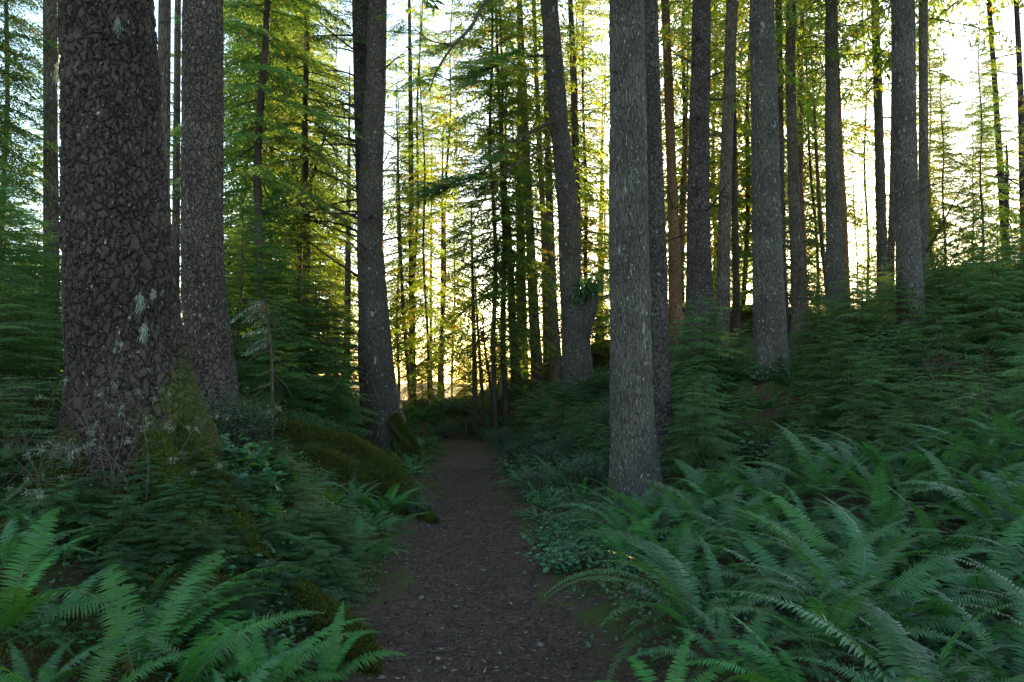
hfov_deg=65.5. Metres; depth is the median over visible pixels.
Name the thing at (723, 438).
sword fern
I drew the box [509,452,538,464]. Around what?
sword fern
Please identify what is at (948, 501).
sword fern
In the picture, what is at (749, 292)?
conifer
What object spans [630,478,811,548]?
sword fern
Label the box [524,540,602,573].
broadleaf shrub
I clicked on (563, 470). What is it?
sword fern
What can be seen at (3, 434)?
hemlock seedling
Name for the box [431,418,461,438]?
glossy shrub
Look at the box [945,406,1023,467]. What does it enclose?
sword fern
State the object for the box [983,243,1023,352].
hemlock sapling
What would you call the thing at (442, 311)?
slender tree
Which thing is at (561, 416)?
hemlock sapling
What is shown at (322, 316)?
young hemlock
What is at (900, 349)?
hemlock sapling
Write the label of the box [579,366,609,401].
hemlock sapling
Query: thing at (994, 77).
slender tree
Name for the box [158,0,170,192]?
spruce tree
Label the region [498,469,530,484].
sword fern
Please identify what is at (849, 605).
sword fern
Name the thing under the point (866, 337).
broadleaf shrub
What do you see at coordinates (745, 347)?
hemlock sapling
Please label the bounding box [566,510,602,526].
broadleaf shrub
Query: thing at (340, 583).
hemlock seedling
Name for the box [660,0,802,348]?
slender tree
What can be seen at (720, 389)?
broadleaf shrub
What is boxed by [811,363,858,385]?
broadleaf shrub
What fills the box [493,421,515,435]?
glossy shrub
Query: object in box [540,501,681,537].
sword fern
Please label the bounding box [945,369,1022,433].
hemlock sapling
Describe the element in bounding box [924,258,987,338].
hemlock sapling
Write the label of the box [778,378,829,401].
sword fern
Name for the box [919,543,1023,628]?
sword fern
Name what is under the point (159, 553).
hemlock seedling
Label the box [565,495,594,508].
broadleaf shrub
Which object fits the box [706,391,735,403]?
sword fern
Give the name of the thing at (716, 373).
broadleaf shrub
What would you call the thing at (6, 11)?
conifer
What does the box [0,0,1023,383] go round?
sky
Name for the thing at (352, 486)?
sword fern
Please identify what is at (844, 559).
sword fern
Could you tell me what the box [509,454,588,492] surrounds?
sword fern
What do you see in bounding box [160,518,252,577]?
hemlock seedling
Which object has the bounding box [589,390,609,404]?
glossy shrub
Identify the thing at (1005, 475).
sword fern
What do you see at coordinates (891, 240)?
slender tree
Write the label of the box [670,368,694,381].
broadleaf shrub
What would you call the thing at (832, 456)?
sword fern
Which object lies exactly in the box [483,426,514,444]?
glossy shrub
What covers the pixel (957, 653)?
sword fern
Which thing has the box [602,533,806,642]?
sword fern
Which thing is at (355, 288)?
conifer
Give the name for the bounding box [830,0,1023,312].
slender tree
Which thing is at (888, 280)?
hemlock sapling
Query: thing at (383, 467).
mossy root
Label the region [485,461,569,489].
sword fern
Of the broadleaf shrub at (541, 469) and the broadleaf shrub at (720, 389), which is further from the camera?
the broadleaf shrub at (720, 389)
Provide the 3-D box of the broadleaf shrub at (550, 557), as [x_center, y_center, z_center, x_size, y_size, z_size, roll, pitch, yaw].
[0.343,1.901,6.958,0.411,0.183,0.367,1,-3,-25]
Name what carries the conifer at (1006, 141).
on the ground at (404, 578)
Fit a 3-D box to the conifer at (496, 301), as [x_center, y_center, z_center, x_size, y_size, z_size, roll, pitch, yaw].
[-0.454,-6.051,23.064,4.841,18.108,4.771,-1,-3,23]
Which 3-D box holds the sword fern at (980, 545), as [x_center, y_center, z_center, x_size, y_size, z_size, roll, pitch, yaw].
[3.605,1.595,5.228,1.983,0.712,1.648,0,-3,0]
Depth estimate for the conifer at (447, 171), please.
31.14 m
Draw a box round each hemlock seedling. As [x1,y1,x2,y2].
[0,296,64,469]
[0,374,61,498]
[0,375,61,462]
[0,388,56,498]
[0,423,83,514]
[0,476,122,564]
[6,423,79,479]
[51,468,144,544]
[70,540,155,595]
[74,493,175,565]
[112,453,165,502]
[119,518,200,573]
[135,475,201,525]
[135,484,211,536]
[148,446,236,499]
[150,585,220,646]
[160,487,235,533]
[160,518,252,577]
[180,456,266,511]
[208,578,279,634]
[209,403,258,451]
[209,489,269,550]
[213,529,277,576]
[233,517,309,568]
[236,471,283,511]
[243,558,307,609]
[254,505,337,564]
[255,451,319,497]
[263,436,296,462]
[268,532,364,592]
[275,480,339,525]
[281,502,360,554]
[283,460,332,499]
[287,503,381,567]
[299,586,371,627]
[309,554,380,602]
[324,500,384,549]
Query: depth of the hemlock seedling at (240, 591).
4.89 m
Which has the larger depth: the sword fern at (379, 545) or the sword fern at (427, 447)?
the sword fern at (427, 447)
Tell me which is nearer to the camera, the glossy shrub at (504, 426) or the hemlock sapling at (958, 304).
the hemlock sapling at (958, 304)
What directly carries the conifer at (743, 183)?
on the ground at (404, 578)
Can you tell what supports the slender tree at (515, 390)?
on the ground at (404, 578)
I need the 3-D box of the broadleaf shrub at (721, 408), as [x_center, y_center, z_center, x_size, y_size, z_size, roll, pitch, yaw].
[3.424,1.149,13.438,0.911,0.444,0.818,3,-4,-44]
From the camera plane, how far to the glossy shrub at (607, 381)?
19.48 m
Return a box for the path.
[367,422,601,681]
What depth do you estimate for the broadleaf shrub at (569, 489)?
10.78 m
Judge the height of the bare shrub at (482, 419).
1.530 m
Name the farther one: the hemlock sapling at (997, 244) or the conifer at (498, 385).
the conifer at (498, 385)
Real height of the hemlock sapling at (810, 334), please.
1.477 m
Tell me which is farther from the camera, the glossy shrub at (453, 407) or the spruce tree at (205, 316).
the glossy shrub at (453, 407)
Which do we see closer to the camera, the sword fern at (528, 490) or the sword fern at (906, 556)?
the sword fern at (906, 556)
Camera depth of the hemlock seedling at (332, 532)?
6.00 m
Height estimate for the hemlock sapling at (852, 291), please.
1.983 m
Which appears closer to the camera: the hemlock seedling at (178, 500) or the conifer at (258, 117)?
the hemlock seedling at (178, 500)
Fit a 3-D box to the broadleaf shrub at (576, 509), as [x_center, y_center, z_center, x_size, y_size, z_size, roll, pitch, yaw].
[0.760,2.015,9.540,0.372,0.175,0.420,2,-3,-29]
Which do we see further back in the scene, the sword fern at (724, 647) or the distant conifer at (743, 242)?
the distant conifer at (743, 242)
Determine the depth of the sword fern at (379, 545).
6.35 m
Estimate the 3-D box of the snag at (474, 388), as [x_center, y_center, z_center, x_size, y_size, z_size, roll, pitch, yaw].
[-1.257,-0.617,23.038,1.350,6.569,0.881,0,-3,0]
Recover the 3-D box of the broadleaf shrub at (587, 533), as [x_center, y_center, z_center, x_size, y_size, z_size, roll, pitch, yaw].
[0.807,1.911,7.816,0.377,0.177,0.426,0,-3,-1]
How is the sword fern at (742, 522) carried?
on the ground at (404, 578)
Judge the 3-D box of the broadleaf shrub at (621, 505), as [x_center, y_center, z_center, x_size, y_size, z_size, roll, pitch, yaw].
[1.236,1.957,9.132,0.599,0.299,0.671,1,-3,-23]
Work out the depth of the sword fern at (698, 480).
9.21 m
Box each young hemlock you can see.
[0,160,63,407]
[0,163,64,373]
[0,212,63,370]
[0,218,43,316]
[0,250,64,402]
[0,263,62,447]
[0,282,63,444]
[2,213,61,350]
[6,321,63,451]
[180,182,313,401]
[181,199,301,419]
[223,202,329,400]
[226,210,325,355]
[234,211,358,425]
[235,244,353,428]
[237,295,343,427]
[281,271,379,440]
[283,268,358,431]
[285,250,353,399]
[300,341,374,434]
[306,308,365,435]
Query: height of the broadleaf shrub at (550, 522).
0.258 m
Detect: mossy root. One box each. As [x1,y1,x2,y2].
[255,412,439,523]
[276,446,381,505]
[375,446,404,470]
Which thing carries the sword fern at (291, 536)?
on the ground at (404, 578)
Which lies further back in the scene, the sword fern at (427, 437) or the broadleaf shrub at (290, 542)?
the sword fern at (427, 437)
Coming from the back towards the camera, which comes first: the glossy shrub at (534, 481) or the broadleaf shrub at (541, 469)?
the broadleaf shrub at (541, 469)
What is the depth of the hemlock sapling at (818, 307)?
16.01 m
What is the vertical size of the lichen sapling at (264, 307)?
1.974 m
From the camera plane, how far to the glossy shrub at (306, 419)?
12.57 m
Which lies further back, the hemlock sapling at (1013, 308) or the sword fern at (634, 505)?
the hemlock sapling at (1013, 308)
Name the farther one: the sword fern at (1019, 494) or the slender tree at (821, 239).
the slender tree at (821, 239)
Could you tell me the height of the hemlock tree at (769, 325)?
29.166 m
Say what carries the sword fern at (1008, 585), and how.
on the ground at (404, 578)
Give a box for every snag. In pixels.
[444,208,484,433]
[449,264,497,417]
[462,315,511,424]
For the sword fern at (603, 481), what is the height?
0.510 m
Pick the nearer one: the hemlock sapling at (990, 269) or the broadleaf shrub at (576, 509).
the broadleaf shrub at (576, 509)
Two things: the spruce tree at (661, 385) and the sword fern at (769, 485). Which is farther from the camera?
the spruce tree at (661, 385)
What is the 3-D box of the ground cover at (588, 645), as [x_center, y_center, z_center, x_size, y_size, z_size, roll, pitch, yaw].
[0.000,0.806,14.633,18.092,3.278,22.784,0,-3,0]
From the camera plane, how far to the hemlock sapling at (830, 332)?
14.05 m
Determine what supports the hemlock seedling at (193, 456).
on the ground at (404, 578)
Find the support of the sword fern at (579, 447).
on the ground at (404, 578)
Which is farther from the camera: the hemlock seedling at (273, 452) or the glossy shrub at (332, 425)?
the glossy shrub at (332, 425)
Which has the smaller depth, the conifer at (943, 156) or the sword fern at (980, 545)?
the sword fern at (980, 545)
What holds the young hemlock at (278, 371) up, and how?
on the ground at (404, 578)
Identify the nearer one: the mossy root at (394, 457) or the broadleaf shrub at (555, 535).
the broadleaf shrub at (555, 535)
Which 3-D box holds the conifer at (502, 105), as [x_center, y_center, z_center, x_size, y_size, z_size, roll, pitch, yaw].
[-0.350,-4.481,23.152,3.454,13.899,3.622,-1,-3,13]
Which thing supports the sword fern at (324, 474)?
on the ground at (404, 578)
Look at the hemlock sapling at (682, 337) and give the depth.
16.91 m
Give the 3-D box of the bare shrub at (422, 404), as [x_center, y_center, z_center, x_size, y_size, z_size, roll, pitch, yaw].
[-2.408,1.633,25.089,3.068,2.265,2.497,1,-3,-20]
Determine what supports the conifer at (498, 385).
on the ground at (404, 578)
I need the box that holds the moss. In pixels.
[0,450,860,681]
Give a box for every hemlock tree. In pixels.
[283,0,427,460]
[375,0,665,514]
[391,0,605,392]
[666,0,735,349]
[731,0,798,382]
[865,0,943,339]
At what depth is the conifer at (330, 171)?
33.33 m
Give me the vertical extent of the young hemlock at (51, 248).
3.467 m
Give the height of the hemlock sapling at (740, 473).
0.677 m
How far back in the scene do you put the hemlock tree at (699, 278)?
17.02 m
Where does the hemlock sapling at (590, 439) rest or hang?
on the ground at (404, 578)
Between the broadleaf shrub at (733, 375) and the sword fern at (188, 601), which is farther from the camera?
the broadleaf shrub at (733, 375)
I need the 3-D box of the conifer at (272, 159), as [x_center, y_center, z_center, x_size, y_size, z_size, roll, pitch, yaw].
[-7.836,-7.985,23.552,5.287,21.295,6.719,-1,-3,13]
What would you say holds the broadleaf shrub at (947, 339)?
on the ground at (404, 578)
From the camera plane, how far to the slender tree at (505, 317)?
24.91 m
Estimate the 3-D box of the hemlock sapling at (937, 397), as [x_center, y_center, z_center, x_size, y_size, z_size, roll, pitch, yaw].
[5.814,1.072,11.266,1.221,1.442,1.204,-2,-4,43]
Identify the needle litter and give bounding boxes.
[0,381,1023,681]
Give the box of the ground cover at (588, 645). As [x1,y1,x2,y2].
[0,325,1023,681]
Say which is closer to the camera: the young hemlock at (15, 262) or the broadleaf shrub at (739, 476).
the broadleaf shrub at (739, 476)
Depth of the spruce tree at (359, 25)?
18.59 m
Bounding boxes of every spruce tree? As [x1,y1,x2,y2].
[10,0,272,564]
[43,0,60,370]
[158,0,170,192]
[170,0,181,299]
[180,0,240,418]
[268,0,444,438]
[643,0,674,450]
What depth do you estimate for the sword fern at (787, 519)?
7.37 m
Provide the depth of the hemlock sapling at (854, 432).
9.56 m
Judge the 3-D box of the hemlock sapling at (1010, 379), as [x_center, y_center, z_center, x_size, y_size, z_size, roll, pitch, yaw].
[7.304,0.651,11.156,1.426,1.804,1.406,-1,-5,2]
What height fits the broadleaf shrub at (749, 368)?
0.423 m
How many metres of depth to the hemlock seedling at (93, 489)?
5.38 m
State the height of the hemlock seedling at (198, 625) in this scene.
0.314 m
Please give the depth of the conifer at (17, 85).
14.04 m
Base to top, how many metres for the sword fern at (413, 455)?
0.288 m
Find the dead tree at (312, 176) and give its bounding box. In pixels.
[284,123,344,389]
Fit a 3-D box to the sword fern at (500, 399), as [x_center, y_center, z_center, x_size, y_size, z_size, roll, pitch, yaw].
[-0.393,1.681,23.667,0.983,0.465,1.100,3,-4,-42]
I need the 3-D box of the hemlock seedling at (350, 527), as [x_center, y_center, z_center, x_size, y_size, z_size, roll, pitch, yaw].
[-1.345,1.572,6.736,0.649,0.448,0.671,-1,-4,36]
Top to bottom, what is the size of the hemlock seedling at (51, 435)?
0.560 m
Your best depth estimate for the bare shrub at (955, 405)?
8.88 m
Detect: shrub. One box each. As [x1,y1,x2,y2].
[0,357,80,452]
[0,397,135,528]
[1,351,292,512]
[203,381,288,447]
[213,404,264,450]
[213,434,257,470]
[214,399,292,449]
[220,434,287,479]
[222,433,273,461]
[230,463,298,497]
[232,452,309,489]
[247,496,282,526]
[254,531,304,561]
[264,570,296,597]
[287,584,339,618]
[291,412,331,428]
[308,419,352,435]
[394,482,433,500]
[399,360,477,411]
[399,494,436,516]
[430,398,452,412]
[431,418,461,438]
[444,399,463,412]
[450,415,467,427]
[451,390,518,435]
[451,398,471,414]
[456,394,480,406]
[482,426,521,451]
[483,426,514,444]
[485,455,537,474]
[488,438,533,464]
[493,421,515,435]
[508,463,557,492]
[509,462,562,480]
[515,440,570,471]
[515,485,553,500]
[520,522,581,551]
[522,372,530,387]
[522,512,578,532]
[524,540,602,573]
[527,495,552,504]
[529,546,567,562]
[535,512,574,529]
[538,458,581,477]
[538,526,572,540]
[541,433,576,461]
[541,481,578,499]
[544,539,587,555]
[549,446,607,488]
[550,475,628,512]
[556,536,616,563]
[560,501,588,511]
[560,517,594,532]
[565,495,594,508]
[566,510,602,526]
[574,526,605,541]
[575,536,601,548]
[578,535,629,553]
[585,438,609,459]
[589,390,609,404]
[592,370,609,390]
[592,489,605,501]
[593,548,641,575]
[595,496,633,517]
[649,524,701,543]
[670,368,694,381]
[676,350,721,370]
[688,377,737,397]
[697,347,748,367]
[698,397,737,417]
[704,364,735,380]
[715,458,776,482]
[716,364,751,382]
[716,468,764,492]
[727,432,809,466]
[731,361,796,382]
[732,361,774,376]
[753,431,821,463]
[794,424,867,451]
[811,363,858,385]
[812,406,867,427]
[817,421,878,440]
[821,387,857,403]
[823,330,887,354]
[830,436,892,454]
[847,437,939,468]
[859,322,909,344]
[867,337,906,355]
[868,389,904,410]
[881,322,947,346]
[881,361,933,383]
[887,324,1023,448]
[893,371,957,393]
[893,427,951,456]
[896,355,946,371]
[900,389,952,408]
[902,334,964,355]
[906,325,948,343]
[910,404,969,424]
[919,330,973,347]
[923,391,995,413]
[927,370,994,397]
[943,339,989,356]
[962,344,1022,370]
[985,379,1022,404]
[988,364,1023,386]
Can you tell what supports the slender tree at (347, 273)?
on the ground at (404, 578)
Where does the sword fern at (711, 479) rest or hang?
on the ground at (404, 578)
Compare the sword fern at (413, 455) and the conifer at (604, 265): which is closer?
the sword fern at (413, 455)
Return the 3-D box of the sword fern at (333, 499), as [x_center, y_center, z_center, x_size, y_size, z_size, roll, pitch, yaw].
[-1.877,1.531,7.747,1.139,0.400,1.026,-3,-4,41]
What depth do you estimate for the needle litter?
5.46 m
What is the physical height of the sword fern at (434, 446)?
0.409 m
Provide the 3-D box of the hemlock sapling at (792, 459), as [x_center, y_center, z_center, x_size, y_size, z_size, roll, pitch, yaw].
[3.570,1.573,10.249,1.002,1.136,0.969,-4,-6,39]
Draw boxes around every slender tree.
[181,0,335,229]
[223,0,336,240]
[301,65,412,387]
[336,0,466,407]
[345,83,455,409]
[395,143,461,398]
[401,123,473,398]
[429,0,566,396]
[430,0,596,397]
[458,1,577,374]
[465,1,609,390]
[469,0,587,377]
[490,77,539,396]
[507,0,609,362]
[578,0,733,353]
[589,90,608,340]
[659,0,827,347]
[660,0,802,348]
[676,25,715,320]
[687,0,880,336]
[734,0,860,339]
[747,2,883,329]
[775,0,890,323]
[775,0,934,329]
[784,16,866,297]
[800,0,965,324]
[821,0,953,323]
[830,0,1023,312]
[872,0,1023,275]
[928,0,1023,262]
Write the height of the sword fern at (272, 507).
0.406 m
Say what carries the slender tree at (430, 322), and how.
on the ground at (404, 578)
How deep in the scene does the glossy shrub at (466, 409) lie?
24.08 m
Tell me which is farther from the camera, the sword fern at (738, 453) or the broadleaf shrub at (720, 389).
the broadleaf shrub at (720, 389)
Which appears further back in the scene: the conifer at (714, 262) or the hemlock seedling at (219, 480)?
the conifer at (714, 262)
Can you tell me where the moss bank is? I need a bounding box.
[290,579,383,675]
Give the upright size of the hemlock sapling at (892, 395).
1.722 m
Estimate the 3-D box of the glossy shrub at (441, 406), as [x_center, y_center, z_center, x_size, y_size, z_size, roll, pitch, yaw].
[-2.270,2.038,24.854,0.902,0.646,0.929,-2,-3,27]
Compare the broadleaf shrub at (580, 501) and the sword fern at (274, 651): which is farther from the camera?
the broadleaf shrub at (580, 501)
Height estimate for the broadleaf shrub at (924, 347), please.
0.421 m
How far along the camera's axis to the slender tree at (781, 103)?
22.27 m
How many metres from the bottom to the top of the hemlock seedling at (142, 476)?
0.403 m
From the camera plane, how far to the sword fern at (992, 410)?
8.85 m
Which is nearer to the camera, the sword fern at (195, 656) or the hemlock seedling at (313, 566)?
the sword fern at (195, 656)
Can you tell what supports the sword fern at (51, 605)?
on the ground at (404, 578)
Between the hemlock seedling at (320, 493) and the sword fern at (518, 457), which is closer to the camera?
the hemlock seedling at (320, 493)
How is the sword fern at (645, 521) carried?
on the ground at (404, 578)
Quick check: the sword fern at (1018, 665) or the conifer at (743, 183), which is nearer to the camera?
the sword fern at (1018, 665)
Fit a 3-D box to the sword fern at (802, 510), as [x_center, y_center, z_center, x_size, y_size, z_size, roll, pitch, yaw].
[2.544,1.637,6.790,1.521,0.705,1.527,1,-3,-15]
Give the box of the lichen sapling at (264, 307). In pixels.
[230,292,292,451]
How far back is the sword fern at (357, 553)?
5.99 m
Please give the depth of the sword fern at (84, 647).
4.21 m
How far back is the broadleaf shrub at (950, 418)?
11.86 m
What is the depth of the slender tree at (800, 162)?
26.30 m
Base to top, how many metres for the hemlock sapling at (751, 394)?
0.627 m
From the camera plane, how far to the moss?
5.03 m
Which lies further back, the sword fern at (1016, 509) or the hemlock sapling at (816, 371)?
the hemlock sapling at (816, 371)
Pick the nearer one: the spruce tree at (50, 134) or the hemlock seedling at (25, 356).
the hemlock seedling at (25, 356)
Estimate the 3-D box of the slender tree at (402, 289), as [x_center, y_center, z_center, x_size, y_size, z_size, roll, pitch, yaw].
[-3.412,-3.018,27.379,3.979,11.812,2.970,-3,-4,40]
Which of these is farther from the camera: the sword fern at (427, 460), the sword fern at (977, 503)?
the sword fern at (427, 460)
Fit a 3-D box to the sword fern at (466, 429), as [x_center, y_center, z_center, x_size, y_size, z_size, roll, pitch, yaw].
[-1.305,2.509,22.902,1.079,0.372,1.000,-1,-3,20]
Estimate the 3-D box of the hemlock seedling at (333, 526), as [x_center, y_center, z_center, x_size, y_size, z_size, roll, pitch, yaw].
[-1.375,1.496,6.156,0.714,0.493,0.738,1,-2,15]
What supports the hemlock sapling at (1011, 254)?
on the ground at (404, 578)
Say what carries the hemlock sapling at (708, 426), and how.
on the ground at (404, 578)
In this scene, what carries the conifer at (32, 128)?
on the ground at (404, 578)
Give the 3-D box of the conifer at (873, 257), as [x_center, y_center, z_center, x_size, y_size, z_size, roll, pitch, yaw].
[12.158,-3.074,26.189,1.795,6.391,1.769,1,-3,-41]
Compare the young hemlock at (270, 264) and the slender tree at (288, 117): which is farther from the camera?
the slender tree at (288, 117)
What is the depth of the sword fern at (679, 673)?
3.85 m
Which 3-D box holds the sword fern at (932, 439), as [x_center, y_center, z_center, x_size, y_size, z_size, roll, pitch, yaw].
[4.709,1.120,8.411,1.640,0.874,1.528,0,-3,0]
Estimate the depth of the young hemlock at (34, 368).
7.96 m
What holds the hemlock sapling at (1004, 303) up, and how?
on the ground at (404, 578)
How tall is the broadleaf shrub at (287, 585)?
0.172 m
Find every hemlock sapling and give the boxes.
[510,390,538,425]
[513,390,565,444]
[528,385,592,447]
[569,416,610,464]
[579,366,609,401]
[657,376,736,464]
[659,387,744,500]
[661,373,744,491]
[669,289,748,398]
[669,322,712,388]
[671,358,716,414]
[671,380,703,435]
[672,314,692,349]
[706,323,730,350]
[715,455,746,508]
[718,323,753,384]
[720,392,769,448]
[730,354,749,383]
[730,380,759,411]
[743,433,767,467]
[759,419,827,474]
[767,396,795,426]
[772,354,790,383]
[774,456,800,491]
[782,382,848,458]
[789,287,852,368]
[789,329,907,436]
[790,307,837,364]
[793,335,848,403]
[794,305,866,387]
[796,293,857,368]
[810,265,887,356]
[816,350,913,449]
[816,381,903,460]
[822,411,881,461]
[834,273,895,355]
[837,329,914,400]
[847,254,938,336]
[858,271,928,343]
[867,370,953,465]
[869,403,930,469]
[874,321,927,371]
[881,298,1002,407]
[884,365,936,423]
[893,368,959,439]
[894,247,990,343]
[904,290,967,347]
[914,366,998,458]
[922,256,979,340]
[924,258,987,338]
[930,260,1013,343]
[931,253,1023,370]
[935,261,1022,350]
[940,354,1022,435]
[943,238,1023,353]
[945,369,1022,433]
[946,218,1023,347]
[960,236,1023,353]
[967,249,1023,361]
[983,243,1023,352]
[984,213,1023,297]
[984,348,1023,433]
[986,329,1023,416]
[993,346,1023,426]
[995,323,1023,413]
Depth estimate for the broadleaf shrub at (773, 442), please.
11.42 m
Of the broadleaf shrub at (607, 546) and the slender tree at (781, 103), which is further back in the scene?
the slender tree at (781, 103)
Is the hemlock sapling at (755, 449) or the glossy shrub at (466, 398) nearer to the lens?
the hemlock sapling at (755, 449)
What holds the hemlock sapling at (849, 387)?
on the ground at (404, 578)
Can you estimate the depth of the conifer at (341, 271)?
27.38 m
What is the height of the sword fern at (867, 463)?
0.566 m
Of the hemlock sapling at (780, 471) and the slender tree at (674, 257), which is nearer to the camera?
the hemlock sapling at (780, 471)
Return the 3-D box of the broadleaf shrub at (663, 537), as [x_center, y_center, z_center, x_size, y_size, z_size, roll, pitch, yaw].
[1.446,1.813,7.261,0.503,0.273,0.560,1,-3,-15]
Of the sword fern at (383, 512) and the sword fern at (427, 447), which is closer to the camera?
the sword fern at (383, 512)
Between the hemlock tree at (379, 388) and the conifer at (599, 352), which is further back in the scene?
the conifer at (599, 352)
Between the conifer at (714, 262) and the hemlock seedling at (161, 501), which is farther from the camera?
the conifer at (714, 262)
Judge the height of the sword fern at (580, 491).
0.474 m
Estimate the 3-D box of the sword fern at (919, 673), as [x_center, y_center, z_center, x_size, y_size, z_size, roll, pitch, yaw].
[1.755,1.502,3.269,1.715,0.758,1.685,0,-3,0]
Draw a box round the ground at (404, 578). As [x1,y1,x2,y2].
[0,262,1023,681]
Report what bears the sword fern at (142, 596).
on the ground at (404, 578)
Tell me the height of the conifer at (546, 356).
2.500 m
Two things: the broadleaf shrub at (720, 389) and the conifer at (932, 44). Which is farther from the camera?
the conifer at (932, 44)
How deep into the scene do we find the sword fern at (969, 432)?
8.51 m
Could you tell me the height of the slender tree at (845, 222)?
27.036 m
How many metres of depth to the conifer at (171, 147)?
28.59 m
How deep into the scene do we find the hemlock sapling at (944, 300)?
16.01 m
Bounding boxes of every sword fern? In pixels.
[0,470,78,517]
[0,504,142,563]
[0,507,193,639]
[0,518,139,604]
[0,562,162,655]
[0,602,213,681]
[3,506,100,556]
[4,598,168,671]
[7,636,142,681]
[52,512,137,558]
[95,550,323,681]
[103,619,280,681]
[117,562,190,604]
[146,609,323,681]
[166,611,316,679]
[210,618,381,681]
[211,647,306,681]
[224,520,315,552]
[232,628,327,681]
[254,459,347,500]
[257,493,332,528]
[290,499,349,534]
[299,469,344,485]
[306,485,384,512]
[313,601,408,681]
[320,482,356,507]
[321,538,394,574]
[329,510,406,532]
[334,481,427,513]
[334,483,381,511]
[336,482,386,506]
[338,509,423,577]
[341,512,426,536]
[347,514,405,537]
[350,469,361,491]
[352,503,401,523]
[362,493,432,514]
[363,538,412,554]
[401,453,438,461]
[401,455,436,473]
[404,402,439,425]
[404,456,433,488]
[405,409,429,424]
[415,456,445,464]
[416,432,439,441]
[417,436,442,454]
[419,400,454,415]
[421,436,446,453]
[423,435,448,447]
[430,402,462,419]
[431,418,454,429]
[451,422,480,433]
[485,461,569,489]
[489,393,502,403]
[495,438,527,449]
[497,380,530,401]
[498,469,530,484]
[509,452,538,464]
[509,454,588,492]
[509,503,571,522]
[510,480,555,499]
[519,488,570,513]
[537,459,583,479]
[539,539,790,680]
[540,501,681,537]
[542,471,606,499]
[555,372,597,388]
[558,500,701,558]
[563,477,678,523]
[564,445,594,461]
[564,452,608,480]
[569,503,745,586]
[571,518,663,559]
[573,496,650,518]
[584,469,608,493]
[589,488,748,539]
[592,633,743,681]
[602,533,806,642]
[608,528,777,621]
[609,489,696,522]
[617,496,720,530]
[627,599,864,681]
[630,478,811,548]
[635,481,821,583]
[636,473,806,513]
[655,529,849,606]
[658,445,687,474]
[664,485,843,576]
[667,602,808,681]
[669,519,920,625]
[670,456,782,503]
[672,391,725,408]
[682,464,845,531]
[693,578,985,681]
[695,462,793,500]
[696,494,833,535]
[696,526,947,578]
[702,424,751,445]
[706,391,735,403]
[708,590,1023,681]
[717,512,1023,680]
[719,481,916,560]
[724,444,759,462]
[725,487,951,611]
[729,493,1007,620]
[730,441,891,498]
[744,388,796,409]
[744,421,904,514]
[749,499,878,547]
[756,497,1023,581]
[759,363,824,389]
[767,402,839,422]
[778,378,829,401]
[782,588,1023,680]
[788,441,979,530]
[795,435,918,482]
[804,460,980,546]
[806,360,863,389]
[813,429,968,497]
[813,523,937,568]
[819,392,902,414]
[819,440,922,475]
[838,441,1020,489]
[839,591,1023,680]
[840,513,1023,626]
[842,581,1023,681]
[848,558,1023,668]
[849,517,1023,623]
[861,476,1023,583]
[880,409,1023,466]
[885,468,1022,520]
[887,465,1023,568]
[891,466,1023,528]
[892,445,1023,534]
[897,424,1023,478]
[901,433,1023,489]
[906,554,1023,665]
[907,517,1023,576]
[915,398,1023,458]
[917,534,1023,590]
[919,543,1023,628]
[921,466,1021,523]
[922,405,1023,445]
[937,557,1023,681]
[944,492,1023,545]
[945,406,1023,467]
[953,412,1023,457]
[994,434,1023,454]
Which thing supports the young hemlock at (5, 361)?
on the ground at (404, 578)
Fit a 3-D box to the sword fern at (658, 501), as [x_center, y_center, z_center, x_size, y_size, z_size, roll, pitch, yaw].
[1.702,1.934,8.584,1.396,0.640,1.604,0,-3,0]
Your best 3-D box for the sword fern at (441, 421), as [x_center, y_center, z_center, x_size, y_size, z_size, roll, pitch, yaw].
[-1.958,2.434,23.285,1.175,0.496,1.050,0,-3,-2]
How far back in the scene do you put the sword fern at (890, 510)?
6.66 m
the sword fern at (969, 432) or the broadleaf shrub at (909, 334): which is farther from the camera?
the broadleaf shrub at (909, 334)
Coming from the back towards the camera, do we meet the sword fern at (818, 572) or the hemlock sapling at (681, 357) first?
the hemlock sapling at (681, 357)
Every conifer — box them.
[0,0,59,230]
[0,0,59,263]
[10,8,62,370]
[157,0,182,319]
[170,0,341,327]
[170,0,363,396]
[171,0,355,330]
[224,0,395,409]
[232,0,357,379]
[235,7,354,326]
[294,1,389,375]
[343,22,453,394]
[383,0,462,393]
[390,1,455,415]
[391,0,500,395]
[403,351,443,409]
[417,372,434,399]
[420,0,584,432]
[425,54,485,396]
[432,375,448,407]
[443,0,559,418]
[447,355,479,402]
[449,347,479,396]
[459,350,484,394]
[477,320,509,388]
[477,327,509,394]
[485,313,509,384]
[488,2,545,358]
[508,324,545,387]
[514,0,609,335]
[528,316,542,373]
[538,0,609,342]
[543,321,561,386]
[583,152,715,371]
[587,9,609,334]
[590,305,609,361]
[596,0,751,320]
[659,0,751,307]
[678,0,825,305]
[711,136,752,305]
[713,271,746,307]
[715,134,860,328]
[740,0,890,271]
[784,2,860,318]
[788,254,825,315]
[808,269,825,315]
[841,2,895,296]
[843,91,875,300]
[851,273,873,330]
[855,163,895,325]
[884,3,986,287]
[915,3,964,252]
[917,31,996,308]
[934,0,1023,293]
[939,73,1000,267]
[961,3,1019,269]
[969,145,1018,238]
[998,26,1023,262]
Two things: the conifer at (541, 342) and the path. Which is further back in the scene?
the conifer at (541, 342)
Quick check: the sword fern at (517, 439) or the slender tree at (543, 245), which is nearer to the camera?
the sword fern at (517, 439)
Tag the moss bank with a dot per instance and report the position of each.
(327, 604)
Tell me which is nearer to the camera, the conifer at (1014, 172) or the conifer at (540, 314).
the conifer at (1014, 172)
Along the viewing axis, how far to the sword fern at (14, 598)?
4.36 m

